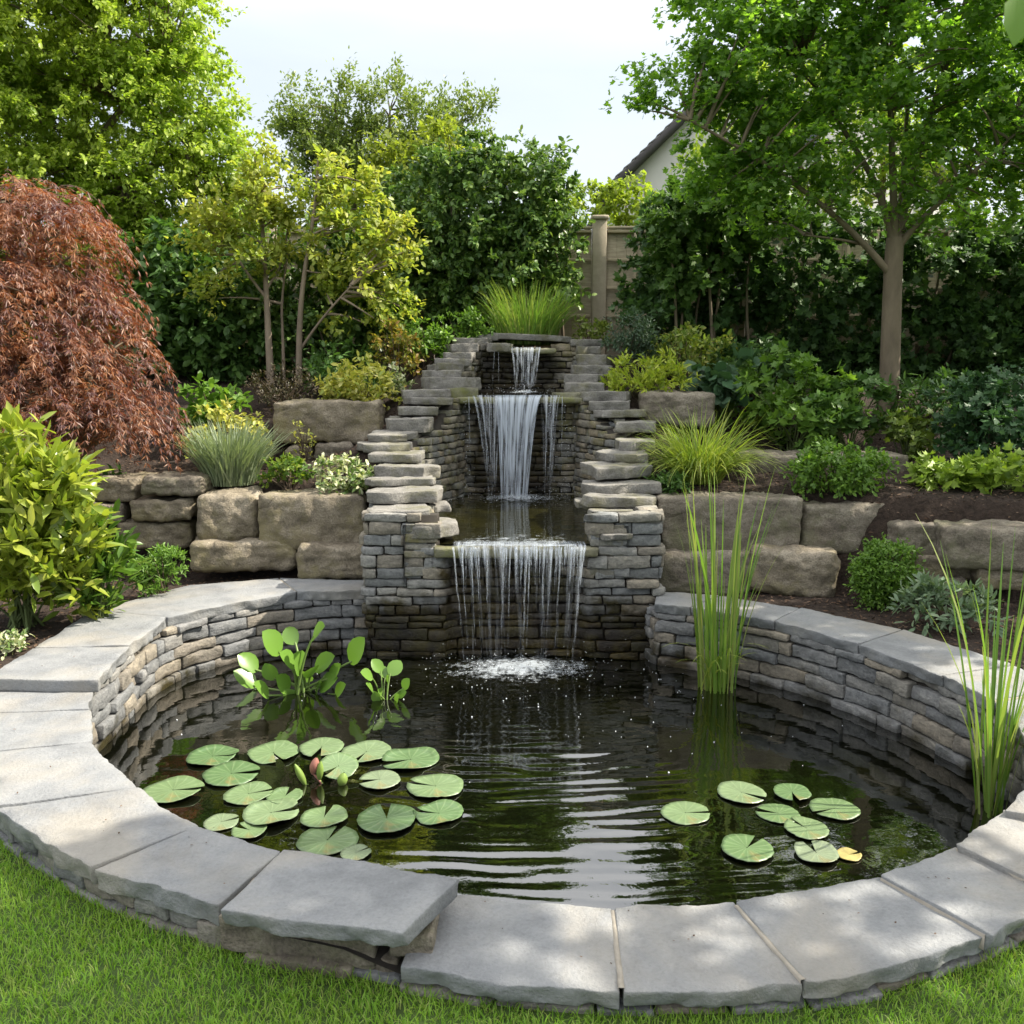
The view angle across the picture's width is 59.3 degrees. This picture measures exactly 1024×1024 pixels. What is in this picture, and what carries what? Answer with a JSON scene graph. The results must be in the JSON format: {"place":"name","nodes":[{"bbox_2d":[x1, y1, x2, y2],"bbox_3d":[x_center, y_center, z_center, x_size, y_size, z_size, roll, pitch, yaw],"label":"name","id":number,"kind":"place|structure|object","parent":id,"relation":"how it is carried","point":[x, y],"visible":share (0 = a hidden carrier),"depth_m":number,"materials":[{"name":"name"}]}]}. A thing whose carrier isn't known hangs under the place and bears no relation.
{"place":"outdoors","nodes":[
{"label":"outdoors","id":0,"kind":"place"},
{"bbox_2d":[47,498,152,618],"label":"glossy shrub","id":1,"kind":"object","parent":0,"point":[108,565],"visible":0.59,"depth_m":5.58,"materials":[{"name":"green plant"}]},
{"bbox_2d":[0,360,1023,669],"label":"planting bed","id":2,"kind":"object","parent":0,"point":[932,506],"visible":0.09,"depth_m":6.93,"materials":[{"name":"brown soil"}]},
{"bbox_2d":[0,626,34,659],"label":"plant","id":3,"kind":"object","parent":2,"relation":"on","point":[10,644],"visible":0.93,"depth_m":5.03,"materials":[{"name":"white plant"}]},
{"bbox_2d":[0,400,127,632],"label":"glossy shrub","id":4,"kind":"object","parent":2,"relation":"on","point":[47,493],"visible":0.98,"depth_m":5.31,"materials":[{"name":"green plant"}]},
{"bbox_2d":[0,169,195,475],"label":"weeping maple","id":5,"kind":"object","parent":2,"relation":"on","point":[75,400],"visible":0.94,"depth_m":7.01,"materials":[{"name":"red plant"}]},
{"bbox_2d":[0,0,277,367],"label":"leafy tree","id":6,"kind":"object","parent":2,"relation":"on","point":[97,63],"visible":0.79,"depth_m":10.18,"materials":[{"name":"green plant"}]},
{"bbox_2d":[123,542,190,596],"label":"dome shrub","id":7,"kind":"object","parent":2,"relation":"on","point":[158,581],"visible":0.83,"depth_m":6.26,"materials":[{"name":"green plant"}]},
{"bbox_2d":[117,517,196,549],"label":"walling slab","id":8,"kind":"structure","parent":2,"relation":"on","point":[182,534],"depth_m":7.06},
{"bbox_2d":[93,501,131,523],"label":"walling slab","id":9,"kind":"structure","parent":8,"relation":"on","point":[125,510],"depth_m":7.08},
{"bbox_2d":[87,471,156,501],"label":"walling slab","id":10,"kind":"structure","parent":9,"relation":"on","point":[125,487],"depth_m":7.06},
{"bbox_2d":[129,493,203,521],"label":"walling slab","id":11,"kind":"structure","parent":8,"relation":"on","point":[154,508],"depth_m":6.99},
{"bbox_2d":[141,471,217,496],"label":"walling slab","id":12,"kind":"structure","parent":11,"relation":"on","point":[183,484],"depth_m":6.96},
{"bbox_2d":[99,214,295,389],"bbox_3d":[-3.526,-2.130,10.131,2.315,2.312,1.422,0,9,0],"label":"dark shrub","id":13,"kind":"object","parent":2,"relation":"on","point":[193,338],"visible":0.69,"depth_m":9.89,"materials":[{"name":"green plant"}]},
{"bbox_2d":[175,370,253,438],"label":"broad leaf plant","id":14,"kind":"object","parent":2,"relation":"on","point":[204,395],"visible":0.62,"depth_m":8.47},
{"bbox_2d":[180,395,271,459],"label":"variegated shrub","id":15,"kind":"object","parent":2,"relation":"on","point":[214,414],"visible":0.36,"depth_m":7.88,"materials":[{"name":"plant"}]},
{"bbox_2d":[196,485,262,540],"bbox_3d":[-2.206,0.018,7.112,0.484,0.417,0.553,-1,9,-7],"label":"boulder","id":16,"kind":"object","parent":2,"relation":"on","point":[230,514],"visible":0.85,"depth_m":6.87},
{"bbox_2d":[169,416,296,486],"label":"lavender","id":17,"kind":"object","parent":2,"relation":"on","point":[235,460],"visible":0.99,"depth_m":7.14,"materials":[{"name":"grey plant"}]},
{"bbox_2d":[189,536,297,572],"bbox_3d":[-2.064,0.304,7.056,0.818,0.270,0.530,-1,9,-8],"label":"boulder","id":18,"kind":"object","parent":2,"relation":"on","point":[251,554],"visible":0.69,"depth_m":6.81,"materials":[{"name":"stone"}]},
{"bbox_2d":[241,359,319,411],"bbox_3d":[-2.289,-1.249,9.053,0.828,0.563,0.754,6,11,35],"label":"twiggy mound","id":19,"kind":"object","parent":2,"relation":"on","point":[290,392],"visible":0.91,"depth_m":9.01,"materials":[{"name":"brown plant"}]},
{"bbox_2d":[257,452,315,490],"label":"plant","id":20,"kind":"object","parent":2,"relation":"on","point":[282,465],"visible":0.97,"depth_m":7.13,"materials":[{"name":"green plant"}]},
{"bbox_2d":[164,126,431,385],"bbox_3d":[-2.204,-2.653,9.468,2.787,2.638,1.214,0,9,0],"label":"multi stem tree","id":21,"kind":"object","parent":2,"relation":"on","point":[264,206],"visible":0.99,"depth_m":9.31,"materials":[{"name":"green plant"}]},
{"bbox_2d":[258,487,367,549],"bbox_3d":[-1.528,0.028,7.110,0.854,0.457,0.623,0,9,0],"label":"boulder","id":22,"kind":"object","parent":2,"relation":"on","point":[295,518],"visible":0.73,"depth_m":6.83,"materials":[{"name":"stone"}]},
{"bbox_2d":[204,202,425,383],"bbox_3d":[-2.172,-2.367,10.018,2.544,2.082,1.288,0,9,0],"label":"dark shrub","id":23,"kind":"object","parent":2,"relation":"on","point":[312,309],"visible":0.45,"depth_m":9.93,"materials":[{"name":"green plant"}]},
{"bbox_2d":[273,398,385,444],"bbox_3d":[-1.691,-0.848,8.397,1.008,0.420,0.617,0,9,0],"label":"boulder","id":24,"kind":"object","parent":2,"relation":"on","point":[339,420],"visible":0.79,"depth_m":8.12,"materials":[{"name":"stone"}]},
{"bbox_2d":[296,541,362,579],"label":"boulder","id":25,"kind":"object","parent":2,"relation":"on","point":[323,560],"visible":0.62,"depth_m":6.73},
{"bbox_2d":[302,336,379,395],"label":"twiggy shrub","id":26,"kind":"object","parent":2,"relation":"on","point":[314,362],"visible":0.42,"depth_m":9.35,"materials":[{"name":"green plant"}]},
{"bbox_2d":[308,450,375,494],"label":"variegated plant","id":27,"kind":"object","parent":2,"relation":"on","point":[355,481],"visible":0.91,"depth_m":6.99,"materials":[{"name":"white plant"}]},
{"bbox_2d":[313,350,402,410],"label":"variegated shrub","id":28,"kind":"object","parent":2,"relation":"on","point":[353,388],"visible":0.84,"depth_m":8.57,"materials":[{"name":"plant"}]},
{"bbox_2d":[365,316,429,388],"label":"bronze shrub","id":29,"kind":"object","parent":2,"relation":"on","point":[397,338],"visible":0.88,"depth_m":9.25,"materials":[{"name":"green plant"}]},
{"bbox_2d":[401,315,456,369],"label":"round shrub","id":30,"kind":"object","parent":2,"relation":"on","point":[432,340],"visible":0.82,"depth_m":9.51,"materials":[{"name":"green plant"}]},
{"bbox_2d":[357,105,508,211],"bbox_3d":[-0.889,-3.525,11.815,2.221,3.287,1.226,0,9,0],"label":"bright shrub","id":31,"kind":"object","parent":2,"relation":"on","point":[400,154],"visible":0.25,"depth_m":11.49,"materials":[{"name":"green plant"}]},
{"bbox_2d":[433,303,497,352],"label":"round shrub","id":32,"kind":"object","parent":2,"relation":"on","point":[469,319],"visible":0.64,"depth_m":9.72,"materials":[{"name":"green plant"}]},
{"bbox_2d":[360,123,596,363],"bbox_3d":[-0.464,-3.040,10.430,2.922,2.753,1.591,0,9,0],"label":"evergreen hedge","id":33,"kind":"object","parent":2,"relation":"on","point":[529,230],"visible":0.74,"depth_m":10.15,"materials":[{"name":"green plant"}]},
{"bbox_2d":[357,333,665,660],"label":"stone cascade","id":34,"kind":"object","parent":2,"relation":"on","point":[424,591],"visible":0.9,"depth_m":6.32,"materials":[{"name":"stone"}]},
{"bbox_2d":[338,540,625,690],"bbox_3d":[0.091,0.609,6.151,2.654,0.798,1.458,0,9,0],"label":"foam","id":35,"kind":"object","parent":34,"relation":"on","point":[525,666],"visible":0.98,"depth_m":5.97,"materials":[{"name":"white liquid"}]},
{"bbox_2d":[455,395,574,505],"bbox_3d":[0.097,-0.597,8.337,2.182,0.961,1.134,0,9,0],"label":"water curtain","id":36,"kind":"object","parent":34,"relation":"on","point":[519,408],"visible":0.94,"depth_m":8.37,"materials":[{"name":"white liquid"}]},
{"bbox_2d":[466,276,589,345],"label":"ornamental grass","id":37,"kind":"object","parent":34,"relation":"on","point":[531,319],"depth_m":9.71,"materials":[{"name":"plant"}]},
{"bbox_2d":[571,315,611,342],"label":"plant","id":38,"kind":"object","parent":2,"relation":"on","point":[601,329],"visible":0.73,"depth_m":9.72,"materials":[{"name":"green plant"}]},
{"bbox_2d":[561,169,659,229],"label":"bright shrub","id":39,"kind":"object","parent":2,"relation":"on","point":[609,191],"visible":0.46,"depth_m":11.79,"materials":[{"name":"green plant"}]},
{"bbox_2d":[598,308,665,373],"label":"blue green shrub","id":40,"kind":"object","parent":2,"relation":"on","point":[641,346],"visible":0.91,"depth_m":9.21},
{"bbox_2d":[599,345,699,398],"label":"shrub","id":41,"kind":"object","parent":2,"relation":"on","point":[649,378],"visible":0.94,"depth_m":8.50,"materials":[{"name":"green plant"}]},
{"bbox_2d":[616,288,692,373],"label":"dark leaf shrub","id":42,"kind":"object","parent":2,"relation":"on","point":[663,314],"visible":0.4,"depth_m":9.87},
{"bbox_2d":[643,469,694,495],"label":"plant","id":43,"kind":"object","parent":2,"relation":"on","point":[672,484],"visible":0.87,"depth_m":6.87,"materials":[{"name":"green plant"}]},
{"bbox_2d":[638,390,714,427],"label":"boulder","id":44,"kind":"object","parent":2,"relation":"on","point":[676,402],"visible":0.84,"depth_m":8.20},
{"bbox_2d":[647,321,737,389],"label":"yellow green shrub","id":45,"kind":"object","parent":2,"relation":"on","point":[685,343],"visible":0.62,"depth_m":9.09,"materials":[{"name":"green plant"}]},
{"bbox_2d":[613,403,795,493],"bbox_3d":[1.511,-0.545,7.156,1.481,0.732,1.412,0,9,0],"label":"golden sedge","id":46,"kind":"object","parent":2,"relation":"on","point":[696,465],"visible":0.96,"depth_m":7.00,"materials":[{"name":"plant"}]},
{"bbox_2d":[658,548,750,593],"bbox_3d":[1.408,0.415,6.744,0.747,0.350,0.558,0,9,0],"label":"boulder","id":47,"kind":"object","parent":2,"relation":"on","point":[675,577],"visible":0.39,"depth_m":6.49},
{"bbox_2d":[675,346,760,428],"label":"broad leaf plant","id":48,"kind":"object","parent":2,"relation":"on","point":[720,380],"visible":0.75,"depth_m":8.43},
{"bbox_2d":[638,147,798,378],"bbox_3d":[2.254,-2.582,9.719,1.802,2.555,0.961,0,9,0],"label":"climbing shrub","id":49,"kind":"object","parent":2,"relation":"on","point":[690,239],"visible":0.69,"depth_m":9.59,"materials":[{"name":"green plant"}]},
{"bbox_2d":[652,491,802,550],"bbox_3d":[1.591,0.065,6.805,1.078,0.442,0.587,0,9,0],"label":"boulder","id":50,"kind":"object","parent":2,"relation":"on","point":[784,528],"visible":0.62,"depth_m":6.53,"materials":[{"name":"stone"}]},
{"bbox_2d":[702,333,806,409],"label":"dark leaf shrub","id":51,"kind":"object","parent":2,"relation":"on","point":[785,372],"visible":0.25,"depth_m":8.98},
{"bbox_2d":[733,449,832,472],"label":"boulder","id":52,"kind":"object","parent":2,"relation":"on","point":[791,454],"visible":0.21,"depth_m":7.45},
{"bbox_2d":[711,337,871,451],"bbox_3d":[2.534,-1.014,8.224,1.487,1.155,1.271,3,9,18],"label":"broad leaf shrub","id":53,"kind":"object","parent":2,"relation":"on","point":[776,406],"visible":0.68,"depth_m":8.10,"materials":[{"name":"plant"}]},
{"bbox_2d":[750,543,840,597],"bbox_3d":[2.045,0.403,6.632,0.656,0.389,0.537,1,9,8],"label":"boulder","id":54,"kind":"object","parent":2,"relation":"on","point":[804,571],"visible":0.78,"depth_m":6.39,"materials":[{"name":"stone"}]},
{"bbox_2d":[601,0,1023,415],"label":"shade tree","id":55,"kind":"object","parent":2,"relation":"on","point":[792,28],"visible":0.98,"depth_m":8.30,"materials":[{"name":"green plant"}]},
{"bbox_2d":[607,172,1023,383],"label":"ivy hedge","id":56,"kind":"object","parent":2,"relation":"on","point":[981,334],"visible":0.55,"depth_m":10.05,"materials":[{"name":"green plant"}]},
{"bbox_2d":[799,500,883,553],"bbox_3d":[2.471,0.094,6.850,0.720,0.413,0.603,0,9,0],"label":"boulder","id":57,"kind":"object","parent":2,"relation":"on","point":[840,527],"visible":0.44,"depth_m":6.58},
{"bbox_2d":[792,368,895,451],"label":"broad leaf shrub","id":58,"kind":"object","parent":2,"relation":"on","point":[847,417],"visible":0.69,"depth_m":7.84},
{"bbox_2d":[842,532,927,611],"bbox_3d":[2.524,0.405,6.131,0.594,0.548,0.502,0,9,0],"label":"box ball","id":59,"kind":"object","parent":2,"relation":"on","point":[874,576],"visible":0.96,"depth_m":6.01,"materials":[{"name":"green plant"}]},
{"bbox_2d":[863,405,955,459],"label":"yellow green shrub","id":60,"kind":"object","parent":2,"relation":"on","point":[901,427],"visible":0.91,"depth_m":7.84,"materials":[{"name":"green plant"}]},
{"bbox_2d":[900,567,965,599],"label":"walling slab","id":61,"kind":"structure","parent":2,"relation":"on","point":[961,579],"depth_m":6.10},
{"bbox_2d":[908,554,970,579],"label":"walling slab","id":62,"kind":"structure","parent":61,"relation":"on","point":[932,564],"depth_m":6.19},
{"bbox_2d":[887,519,936,555],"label":"walling slab","id":63,"kind":"structure","parent":62,"relation":"on","point":[913,532],"depth_m":6.28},
{"bbox_2d":[882,568,1009,638],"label":"sage clump","id":64,"kind":"object","parent":2,"relation":"on","point":[929,588],"visible":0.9,"depth_m":5.53,"materials":[{"name":"green plant"}]},
{"bbox_2d":[903,450,989,491],"bbox_3d":[3.323,-0.269,6.822,0.697,0.409,0.600,0,9,0],"label":"lime heuchera","id":65,"kind":"object","parent":2,"relation":"on","point":[930,473],"visible":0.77,"depth_m":6.73,"materials":[{"name":"green plant"}]},
{"bbox_2d":[917,358,1023,465],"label":"dark leaf shrub","id":66,"kind":"object","parent":2,"relation":"on","point":[981,414],"visible":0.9,"depth_m":7.22,"materials":[{"name":"plant"}]},
{"bbox_2d":[949,439,1023,494],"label":"lime heuchera","id":67,"kind":"object","parent":2,"relation":"on","point":[999,471],"visible":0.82,"depth_m":6.56,"materials":[{"name":"green plant"}]},
{"bbox_2d":[966,569,1023,590],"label":"walling slab","id":68,"kind":"structure","parent":2,"relation":"on","point":[1016,578],"depth_m":6.02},
{"bbox_2d":[933,519,1023,571],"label":"walling slab","id":69,"kind":"structure","parent":68,"relation":"on","point":[964,543],"depth_m":5.99,"materials":[{"name":"stone"}]},
{"bbox_2d":[0,838,1023,1023],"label":"lawn","id":70,"kind":"structure","parent":0,"point":[567,1016],"depth_m":2.54,"materials":[{"name":"plant"}]},
{"bbox_2d":[248,46,500,229],"bbox_3d":[-1.894,-4.740,13.480,3.728,3.941,1.928,0,9,0],"label":"feathery tree","id":71,"kind":"object","parent":70,"relation":"on","point":[329,135],"visible":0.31,"depth_m":13.05,"materials":[{"name":"green plant"}]},
{"bbox_2d":[0,215,1019,365],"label":"garden fence","id":72,"kind":"object","parent":70,"relation":"on","point":[599,266],"visible":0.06,"depth_m":10.98,"materials":[{"name":"wood"}]},
{"bbox_2d":[0,578,1023,1016],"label":"pond wall","id":73,"kind":"structure","parent":70,"relation":"on","point":[78,694],"depth_m":2.87,"materials":[{"name":"stone"}]},
{"bbox_2d":[585,33,962,229],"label":"house","id":74,"kind":"structure","parent":70,"relation":"on","point":[653,158],"depth_m":19.26,"materials":[{"name":"grey tile"}]},
{"bbox_2d":[669,7,1023,229],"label":"leafy tree","id":75,"kind":"object","parent":70,"relation":"on","point":[868,200],"visible":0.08,"depth_m":12.32,"materials":[{"name":"green plant"}]},
{"bbox_2d":[1003,0,1023,46],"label":"overhanging tree","id":76,"kind":"object","parent":70,"relation":"on","point":[1013,24],"visible":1,"depth_m":1.23,"materials":[{"name":"green plant"}]},
{"bbox_2d":[1,0,1023,229],"label":"sky","id":77,"kind":"structure","parent":0,"point":[551,62],"materials":[{"name":"white"}]},
{"bbox_2d":[439,495,589,543],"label":"pool water","id":78,"kind":"structure","parent":0,"point":[520,520],"depth_m":7.20,"materials":[{"name":"liquid"}]},
{"bbox_2d":[99,647,1010,909],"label":"pond water","id":79,"kind":"structure","parent":0,"point":[552,813],"depth_m":4.43,"materials":[{"name":"liquid"}]},
{"bbox_2d":[143,775,204,802],"bbox_3d":[-1.581,1.290,4.191,0.270,0.016,0.260,0,9,0],"label":"lily pad","id":80,"kind":"object","parent":79,"relation":"on","point":[168,790],"visible":0.95,"depth_m":4.20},
{"bbox_2d":[186,744,238,765],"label":"lily pad","id":81,"kind":"object","parent":79,"relation":"on","point":[212,754],"visible":1,"depth_m":4.60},
{"bbox_2d":[202,760,259,785],"bbox_3d":[-1.368,1.270,4.377,0.272,0.009,0.282,0,9,0],"label":"lily pad","id":82,"kind":"object","parent":79,"relation":"on","point":[219,775],"visible":1,"depth_m":4.37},
{"bbox_2d":[223,781,272,804],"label":"lily pad","id":83,"kind":"object","parent":79,"relation":"on","point":[244,794],"visible":1,"depth_m":4.17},
{"bbox_2d":[242,798,298,824],"bbox_3d":[-1.063,1.320,3.973,0.243,0.022,0.253,0,9,0],"label":"lily pad","id":84,"kind":"object","parent":79,"relation":"on","point":[262,812],"visible":1,"depth_m":3.98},
{"bbox_2d":[247,740,299,763],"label":"lily pad","id":85,"kind":"object","parent":79,"relation":"on","point":[266,752],"visible":1,"depth_m":4.64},
{"bbox_2d":[233,621,364,698],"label":"spoon leaf plant","id":86,"kind":"object","parent":79,"relation":"in","point":[273,640],"visible":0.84,"depth_m":5.49,"materials":[{"name":"plant"}]},
{"bbox_2d":[294,757,347,785],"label":"water lily","id":87,"kind":"object","parent":79,"relation":"in","point":[316,766],"visible":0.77,"depth_m":4.28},
{"bbox_2d":[299,737,343,756],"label":"lily pad","id":88,"kind":"object","parent":79,"relation":"on","point":[312,747],"visible":0.98,"depth_m":4.68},
{"bbox_2d":[300,805,347,827],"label":"lily pad","id":89,"kind":"object","parent":79,"relation":"on","point":[316,818],"visible":1,"depth_m":3.94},
{"bbox_2d":[296,826,358,854],"bbox_3d":[-0.767,1.368,3.756,0.254,0.007,0.243,0,9,0],"label":"lily pad","id":90,"kind":"object","parent":79,"relation":"on","point":[315,840],"visible":0.96,"depth_m":3.75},
{"bbox_2d":[321,752,358,779],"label":"lily pad","id":91,"kind":"object","parent":79,"relation":"on","point":[347,764],"visible":0.98,"depth_m":4.36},
{"bbox_2d":[341,740,390,762],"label":"lily pad","id":92,"kind":"object","parent":79,"relation":"on","point":[374,749],"visible":0.95,"depth_m":4.65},
{"bbox_2d":[359,770,400,788],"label":"lily pad","id":93,"kind":"object","parent":79,"relation":"on","point":[383,779],"visible":1,"depth_m":4.30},
{"bbox_2d":[361,659,409,701],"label":"spoon leaf plant","id":94,"kind":"object","parent":79,"relation":"on","point":[393,667],"visible":0.86,"depth_m":5.42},
{"bbox_2d":[357,803,416,832],"bbox_3d":[-0.548,1.333,3.927,0.256,0.009,0.266,0,9,0],"label":"lily pad","id":95,"kind":"object","parent":79,"relation":"on","point":[373,819],"visible":1,"depth_m":3.92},
{"bbox_2d":[382,747,438,768],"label":"lily pad","id":96,"kind":"object","parent":79,"relation":"on","point":[421,757],"visible":1,"depth_m":4.55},
{"bbox_2d":[406,774,462,796],"bbox_3d":[-0.363,1.287,4.240,0.267,0.014,0.257,0,9,0],"label":"lily pad","id":97,"kind":"object","parent":79,"relation":"on","point":[444,785],"visible":1,"depth_m":4.24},
{"bbox_2d":[414,799,463,824],"bbox_3d":[-0.325,1.327,3.986,0.220,0.019,0.219,0,9,0],"label":"lily pad","id":98,"kind":"object","parent":79,"relation":"on","point":[444,810],"visible":1,"depth_m":3.99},
{"bbox_2d":[660,801,709,824],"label":"lily pad","id":99,"kind":"object","parent":79,"relation":"on","point":[680,812],"visible":1,"depth_m":3.98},
{"bbox_2d":[663,451,784,693],"bbox_3d":[1.216,0.372,5.413,0.620,1.527,0.795,8,12,44],"label":"reed clump","id":100,"kind":"object","parent":79,"relation":"in","point":[707,672],"visible":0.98,"depth_m":5.49,"materials":[{"name":"plant"}]},
{"bbox_2d":[717,781,766,803],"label":"lily pad","id":101,"kind":"object","parent":79,"relation":"on","point":[735,791],"visible":1,"depth_m":4.17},
{"bbox_2d":[721,834,773,861],"bbox_3d":[0.961,1.372,3.679,0.209,0.007,0.223,0,9,0],"label":"lily pad","id":102,"kind":"object","parent":79,"relation":"on","point":[735,846],"visible":1,"depth_m":3.67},
{"bbox_2d":[755,803,800,822],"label":"lily pad","id":103,"kind":"object","parent":79,"relation":"on","point":[781,813],"visible":1,"depth_m":3.98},
{"bbox_2d":[773,783,811,800],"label":"lily pad","id":104,"kind":"object","parent":79,"relation":"on","point":[786,790],"visible":1,"depth_m":4.17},
{"bbox_2d":[784,816,828,839],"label":"lily pad","id":105,"kind":"object","parent":79,"relation":"on","point":[810,829],"visible":1,"depth_m":3.84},
{"bbox_2d":[794,840,838,862],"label":"lily pad","id":106,"kind":"object","parent":79,"relation":"on","point":[826,852],"visible":1,"depth_m":3.65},
{"bbox_2d":[809,798,860,819],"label":"lily pad","id":107,"kind":"object","parent":79,"relation":"on","point":[841,809],"visible":1,"depth_m":4.02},
{"bbox_2d":[918,518,1023,817],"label":"reed clump","id":108,"kind":"object","parent":79,"relation":"in","point":[994,755],"visible":0.94,"depth_m":3.96,"materials":[{"name":"plant"}]},
{"bbox_2d":[780,435,900,500],"bbox_3d":[2.473,-0.320,6.782,0.921,0.528,0.697,0,9,0],"label":"trailing mound","id":109,"kind":"object","parent":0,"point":[850,473],"visible":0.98,"depth_m":6.68,"materials":[{"name":"green plant"}]},
{"bbox_2d":[870,362,974,426],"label":"shrub","id":110,"kind":"object","parent":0,"point":[909,386],"visible":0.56,"depth_m":8.59,"materials":[{"name":"green plant"}]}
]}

